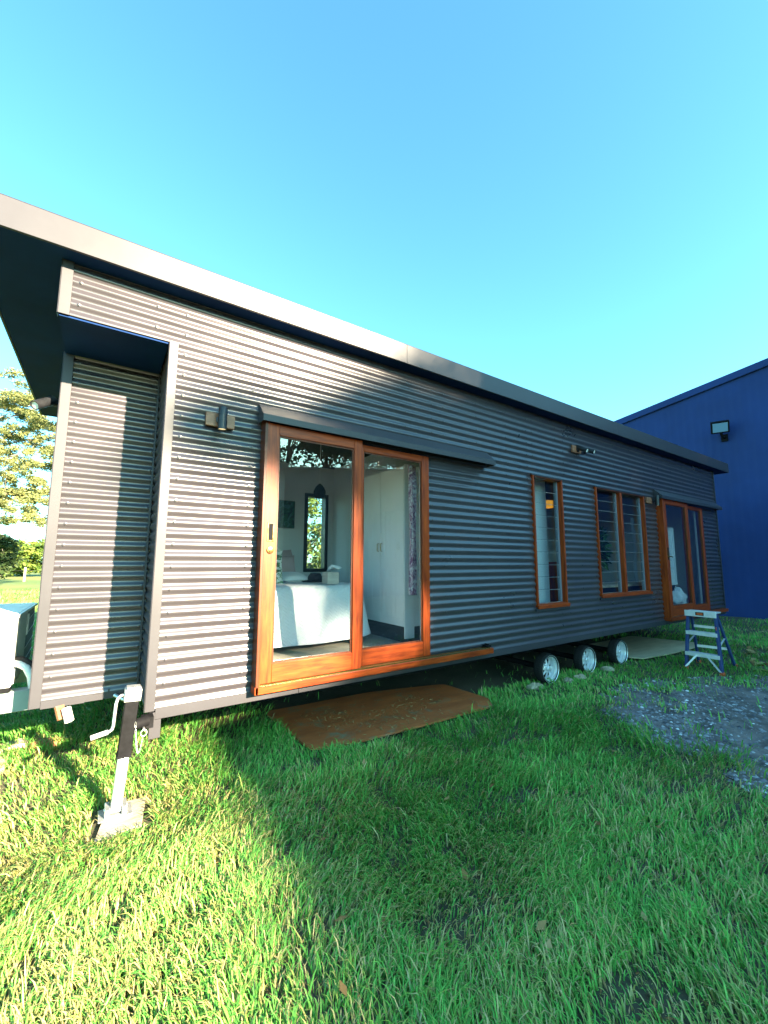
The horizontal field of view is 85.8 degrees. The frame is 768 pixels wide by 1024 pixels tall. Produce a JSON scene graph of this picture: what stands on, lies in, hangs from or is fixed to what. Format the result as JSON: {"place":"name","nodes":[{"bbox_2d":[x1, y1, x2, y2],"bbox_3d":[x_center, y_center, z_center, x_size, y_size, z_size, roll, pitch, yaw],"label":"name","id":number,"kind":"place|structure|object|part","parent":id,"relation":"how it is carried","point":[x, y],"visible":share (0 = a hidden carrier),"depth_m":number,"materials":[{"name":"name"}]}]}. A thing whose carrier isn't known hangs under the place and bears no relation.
{"place":"outdoors","nodes":[
{"label":"outdoors","id":0,"kind":"place"},
{"bbox_2d":[0,737,28,752],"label":"paver","id":1,"kind":"object","parent":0,"point":[20,743],"visible":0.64,"depth_m":3.30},
{"bbox_2d":[0,602,37,693],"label":"air conditioner","id":2,"kind":"object","parent":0,"point":[16,625],"visible":0.97,"depth_m":3.03,"materials":[{"name":"white plastic"}]},
{"bbox_2d":[31,736,64,748],"bbox_3d":[-2.734,1.887,3.360,0.200,0.070,0.100,-1,-4,-6],"label":"brick","id":3,"kind":"object","parent":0,"point":[35,742],"visible":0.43,"depth_m":3.33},
{"bbox_2d":[282,555,295,571],"bbox_3d":[-1.290,0.700,5.099,0.460,0.360,0.160,6,-29,-40],"label":"pillow","id":4,"kind":"object","parent":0,"point":[288,564],"visible":0.27,"depth_m":5.12,"materials":[{"name":"grey fabric"}]},
{"bbox_2d":[0,563,767,1023],"bbox_3d":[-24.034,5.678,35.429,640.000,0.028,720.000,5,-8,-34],"label":"lawn","id":5,"kind":"structure","parent":0,"point":[470,677],"depth_m":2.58,"materials":[{"name":"plant"}]},
{"bbox_2d":[0,756,4,773],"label":"timber block","id":6,"kind":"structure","parent":5,"relation":"on","point":[3,762],"depth_m":2.98,"materials":[{"name":"beige wood"}]},
{"bbox_2d":[0,534,26,578],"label":"dark bush","id":7,"kind":"object","parent":5,"relation":"on","point":[9,544],"visible":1,"depth_m":24.52,"materials":[{"name":"green plant"}]},
{"bbox_2d":[0,533,35,575],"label":"tree","id":8,"kind":"object","parent":5,"relation":"on","point":[19,571],"visible":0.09,"depth_m":38.73,"materials":[{"name":"green plant"}]},
{"bbox_2d":[5,567,41,581],"bbox_3d":[-28.395,4.288,27.732,28.000,1.100,0.100,5,-8,-34],"label":"post fence","id":9,"kind":"object","parent":5,"relation":"on","point":[24,576],"visible":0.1,"depth_m":29.51,"materials":[{"name":"wood"}]},
{"bbox_2d":[0,367,56,527],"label":"gum tree","id":10,"kind":"object","parent":5,"relation":"on","point":[32,494],"visible":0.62,"depth_m":21.15,"materials":[{"name":"green plant"}]},
{"bbox_2d":[13,537,44,573],"bbox_3d":[-31.617,4.263,39.147,5.462,3.717,3.743,1,-7,-8],"label":"tree","id":11,"kind":"object","parent":5,"relation":"on","point":[35,551],"visible":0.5,"depth_m":38.05,"materials":[{"name":"green plant"}]},
{"bbox_2d":[94,797,145,844],"bbox_3d":[-1.520,1.781,2.397,0.213,0.021,0.365,3,-8,-25],"label":"timber pad","id":12,"kind":"object","parent":5,"relation":"on","point":[111,827],"visible":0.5,"depth_m":2.35,"materials":[{"name":"beige wood"}]},
{"bbox_2d":[307,498,321,567],"bbox_3d":[-3.079,1.028,16.633,3.569,4.913,3.218,0,-7,4],"label":"garden tree","id":13,"kind":"object","parent":5,"relation":"on","point":[314,528],"visible":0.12,"depth_m":16.68,"materials":[{"name":"green plant"}]},
{"bbox_2d":[0,193,728,823],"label":"tiny house","id":14,"kind":"structure","parent":5,"relation":"on","point":[200,413],"depth_m":3.30,"materials":[{"name":"grey paint"}]},
{"bbox_2d":[13,660,31,688],"bbox_3d":[-2.667,1.198,3.051,0.169,0.214,0.065,3,-7,-24],"label":"insulated pipe","id":15,"kind":"object","parent":14,"relation":"on","point":[25,668],"visible":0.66,"depth_m":3.04,"materials":[{"name":"white plastic"}]},
{"bbox_2d":[14,656,31,667],"bbox_3d":[-2.673,1.132,3.068,0.141,0.122,0.047,2,-7,-17],"label":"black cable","id":16,"kind":"object","parent":15,"relation":"attached to","point":[24,659],"visible":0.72,"depth_m":3.06,"materials":[{"name":"rubber"}]},
{"bbox_2d":[278,500,294,527],"bbox_3d":[-1.757,0.027,6.764,0.611,0.456,0.026,5,-8,-34],"label":"painting","id":17,"kind":"object","parent":14,"relation":"attached to","point":[286,514],"visible":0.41,"depth_m":6.85},
{"bbox_2d":[260,423,362,683],"bbox_3d":[-0.548,0.306,3.338,0.847,1.952,0.058,5,-8,-34],"label":"sliding door","id":18,"kind":"structure","parent":14,"relation":"in","point":[294,668],"depth_m":3.25,"materials":[{"name":"orange wood"}]},
{"bbox_2d":[303,493,328,571],"bbox_3d":[-1.209,0.362,7.188,0.444,1.346,0.145,5,-8,-34],"label":"rear window","id":19,"kind":"structure","parent":14,"relation":"in","point":[324,525],"depth_m":7.19,"materials":[{"name":"black glass"}]},
{"bbox_2d":[314,445,325,497],"bbox_3d":[-0.853,-0.592,5.526,0.160,0.810,0.160,5,-8,-34],"label":"pendant lamp","id":20,"kind":"object","parent":14,"relation":"hanging from","point":[319,491],"visible":1,"depth_m":5.44,"materials":[{"name":"black metal"}]},
{"bbox_2d":[273,581,370,648],"bbox_3d":[-1.655,1.140,4.873,2.300,0.631,2.334,5,-8,-34],"label":"bed","id":21,"kind":"object","parent":14,"relation":"on","point":[307,613],"visible":0.21,"depth_m":4.19,"materials":[{"name":"white fabric"}]},
{"bbox_2d":[276,550,282,583],"bbox_3d":[-1.346,0.620,4.680,0.400,0.400,0.140,3,-22,-25],"label":"cushion","id":22,"kind":"object","parent":21,"relation":"on","point":[279,578],"visible":0.21,"depth_m":4.70,"materials":[{"name":"green fabric"}]},
{"bbox_2d":[282,550,291,555],"bbox_3d":[-1.297,0.653,5.294,0.140,0.360,0.400,-16,-13,25],"label":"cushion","id":23,"kind":"object","parent":21,"relation":"on","point":[286,552],"visible":0.09,"depth_m":5.34,"materials":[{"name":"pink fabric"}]},
{"bbox_2d":[282,572,307,581],"bbox_3d":[-1.101,0.779,4.951,0.340,0.100,0.300,5,4,-37],"label":"pillow","id":24,"kind":"object","parent":21,"relation":"on","point":[293,577],"visible":0.79,"depth_m":4.86,"materials":[{"name":"white fabric"}]},
{"bbox_2d":[302,573,321,581],"bbox_3d":[-0.826,0.783,4.956,0.330,0.105,0.330,5,-8,-34],"label":"dark hat","id":25,"kind":"object","parent":21,"relation":"on","point":[314,577],"visible":0.81,"depth_m":4.88,"materials":[{"name":"fabric"}]},
{"bbox_2d":[322,565,341,583],"bbox_3d":[-0.567,0.693,4.596,0.203,0.206,0.140,5,-8,-34],"label":"tissue box","id":26,"kind":"object","parent":21,"relation":"on","point":[330,577],"visible":1,"depth_m":4.53,"materials":[{"name":"white cardboard"}]},
{"bbox_2d":[363,464,419,641],"bbox_3d":[0.183,0.505,5.081,0.660,1.951,1.035,5,-8,-34],"label":"wardrobe","id":27,"kind":"object","parent":14,"relation":"on","point":[392,606],"visible":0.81,"depth_m":4.72,"materials":[{"name":"paint"}]},
{"bbox_3d":[-0.202,0.426,5.114,0.049,1.758,0.552,5,-8,-34],"label":"wardrobe door","id":28,"kind":"part","parent":27,"relation":"part of","materials":[{"name":"paint"}]},
{"bbox_3d":[0.084,0.377,4.697,0.049,1.758,0.452,5,-8,-34],"label":"wardrobe door","id":29,"kind":"part","parent":27,"relation":"part of","materials":[{"name":"paint"}]},
{"bbox_2d":[361,445,429,665],"bbox_3d":[0.085,0.377,3.828,0.850,1.932,0.037,5,-8,-34],"label":"sliding door","id":30,"kind":"structure","parent":14,"relation":"in","point":[419,648],"depth_m":3.93,"materials":[{"name":"orange wood"}]},
{"bbox_2d":[408,465,416,594],"bbox_3d":[0.290,0.172,4.223,0.078,1.330,0.053,2,-7,-16],"label":"curtain","id":31,"kind":"object","parent":14,"relation":"hanging from","point":[412,488],"visible":1,"depth_m":4.22,"materials":[{"name":"grey fabric"}]},
{"bbox_2d":[545,481,552,508],"bbox_3d":[2.404,-0.484,6.162,0.190,0.850,0.190,5,-8,-34],"label":"pendant lamp","id":32,"kind":"object","parent":14,"relation":"hanging from","point":[550,502],"visible":0.46,"depth_m":6.03,"materials":[{"name":"orange"}]},
{"bbox_2d":[530,473,570,611],"bbox_3d":[2.081,0.383,5.253,0.687,1.680,0.139,5,-8,-34],"label":"louvre window","id":33,"kind":"structure","parent":14,"relation":"in","point":[562,603],"depth_m":5.35,"materials":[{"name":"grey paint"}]},
{"bbox_2d":[593,486,652,599],"bbox_3d":[3.626,0.482,6.301,1.531,1.617,0.139,5,-8,-34],"label":"louvre window","id":34,"kind":"structure","parent":14,"relation":"in","point":[623,592],"depth_m":6.30,"materials":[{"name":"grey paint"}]},
{"bbox_2d":[630,517,638,581],"bbox_3d":[4.285,0.641,7.051,0.150,1.100,0.048,5,-8,-34],"label":"curtain","id":35,"kind":"object","parent":14,"relation":"hanging from","point":[635,551],"visible":0.98,"depth_m":7.04,"materials":[{"name":"white fabric"}]},
{"bbox_2d":[667,527,677,590],"bbox_3d":[5.426,1.062,7.844,0.420,1.539,0.060,5,-8,-34],"label":"curtain","id":36,"kind":"object","parent":14,"relation":"on","point":[672,559],"visible":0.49,"depth_m":7.90,"materials":[{"name":"white fabric"}]},
{"bbox_2d":[672,586,686,604],"bbox_3d":[5.596,1.659,7.926,0.652,0.459,0.318,5,-8,-34],"label":"linen bundle","id":37,"kind":"object","parent":14,"relation":"on","point":[679,596],"visible":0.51,"depth_m":7.78,"materials":[{"name":"white fabric"}]},
{"bbox_2d":[663,499,695,616],"bbox_3d":[5.123,0.777,7.149,0.995,1.962,0.091,5,-8,-34],"label":"sliding door","id":38,"kind":"structure","parent":14,"relation":"in","point":[677,610],"depth_m":7.30,"materials":[{"name":"orange wood"}]},
{"bbox_2d":[681,506,710,610],"bbox_3d":[5.806,0.860,7.691,0.890,1.932,0.037,5,-8,-34],"label":"sliding door","id":39,"kind":"structure","parent":14,"relation":"in","point":[704,606],"depth_m":7.81,"materials":[{"name":"brown glass"}]},
{"bbox_2d":[267,684,491,749],"bbox_3d":[0.043,1.981,4.182,2.150,0.044,1.137,5,-8,-34],"label":"plywood board","id":40,"kind":"object","parent":5,"relation":"on","point":[453,702],"visible":0.94,"depth_m":4.02,"materials":[{"name":"brown wood"}]},
{"bbox_2d":[286,687,479,743],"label":"grass clippings","id":41,"kind":"object","parent":40,"relation":"on","point":[415,718],"depth_m":3.93,"materials":[{"name":"green plant"}]},
{"bbox_2d":[2,695,767,1023],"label":"grass thatch","id":42,"kind":"object","parent":5,"relation":"on","point":[486,915],"depth_m":1.73,"materials":[{"name":"green plant"}]},
{"bbox_2d":[229,730,694,995],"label":"dry leaves","id":43,"kind":"object","parent":5,"relation":"on","point":[343,986],"visible":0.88,"depth_m":1.71,"materials":[{"name":"brown plant"}]},
{"bbox_2d":[526,682,543,689],"bbox_3d":[1.818,2.104,4.951,0.254,0.119,0.157,5,-8,-34],"label":"rock","id":44,"kind":"object","parent":5,"relation":"on","point":[534,685],"visible":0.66,"depth_m":4.91,"materials":[{"name":"stone"}]},
{"bbox_2d":[563,677,573,682],"bbox_3d":[2.337,2.138,5.234,0.154,0.088,0.125,5,-8,-34],"label":"rock","id":45,"kind":"object","parent":5,"relation":"on","point":[566,679],"visible":0.62,"depth_m":5.21,"materials":[{"name":"stone"}]},
{"bbox_2d":[573,674,585,678],"bbox_3d":[2.545,2.156,5.377,0.177,0.090,0.127,-1,-7,7],"label":"rock","id":46,"kind":"object","parent":5,"relation":"on","point":[582,676],"visible":0.59,"depth_m":5.35,"materials":[{"name":"stone"}]},
{"bbox_2d":[599,666,614,670],"bbox_3d":[3.131,2.207,5.784,0.233,0.099,0.171,5,-8,-34],"label":"rock","id":47,"kind":"object","parent":5,"relation":"on","point":[609,668],"visible":0.55,"depth_m":5.74,"materials":[{"name":"stone"}]},
{"bbox_2d":[590,636,694,658],"bbox_3d":[4.544,2.365,7.292,2.312,0.038,1.190,5,-8,-34],"label":"plywood sheet","id":48,"kind":"object","parent":5,"relation":"on","point":[638,647],"visible":0.81,"depth_m":7.25,"materials":[{"name":"beige wood"}]},
{"bbox_2d":[614,358,767,618],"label":"metal shed","id":49,"kind":"structure","parent":5,"relation":"on","point":[724,419],"depth_m":11.76,"materials":[{"name":"blue metal"}]},
{"bbox_2d":[684,609,737,675],"bbox_3d":[4.670,1.839,5.948,0.786,0.823,0.463,6,-9,-39],"label":"step ladder","id":50,"kind":"object","parent":5,"relation":"on","point":[689,615],"visible":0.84,"depth_m":5.89,"materials":[{"name":"metal"}]},
{"bbox_2d":[738,636,767,672],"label":"fallen leaves","id":51,"kind":"object","parent":5,"relation":"on","point":[751,650],"visible":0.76,"depth_m":6.16,"materials":[{"name":"brown plant"}]},
{"bbox_2d":[0,0,767,562],"label":"sky","id":52,"kind":"structure","parent":0,"point":[565,201],"materials":[{"name":"blue"}]},
{"bbox_2d":[534,479,549,602],"bbox_3d":[2.051,0.548,5.669,0.380,2.020,0.212,5,-8,-34],"label":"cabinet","id":53,"kind":"object","parent":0,"point":[543,561],"visible":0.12,"depth_m":5.63,"materials":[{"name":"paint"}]},
{"bbox_3d":[2.111,0.539,5.590,0.350,1.980,0.012,5,-8,-34],"label":"cabinet door","id":54,"kind":"part","parent":53,"relation":"part of","materials":[{"name":"white paint"}]},
{"bbox_2d":[549,562,557,601],"bbox_3d":[2.243,1.156,5.926,0.270,0.875,0.510,5,-8,-34],"label":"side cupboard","id":55,"kind":"object","parent":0,"point":[553,580],"visible":0.17,"depth_m":5.72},
{"bbox_2d":[599,526,612,572],"bbox_3d":[3.482,0.642,6.702,0.598,1.049,0.404,5,-8,-34],"label":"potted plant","id":56,"kind":"object","parent":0,"point":[605,545],"visible":0.26,"depth_m":6.65,"materials":[{"name":"green plant"}]},
{"bbox_2d":[602,581,641,592],"bbox_3d":[3.897,1.475,7.046,2.140,0.520,0.590,5,-8,-34],"label":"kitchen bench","id":57,"kind":"object","parent":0,"point":[611,586],"visible":0.18,"depth_m":6.87,"materials":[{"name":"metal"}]},
{"bbox_2d":[598,666,767,797],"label":"gravel path","id":58,"kind":"structure","parent":0,"point":[750,700],"depth_m":4.09,"materials":[{"name":"grey gravel"}]}
]}

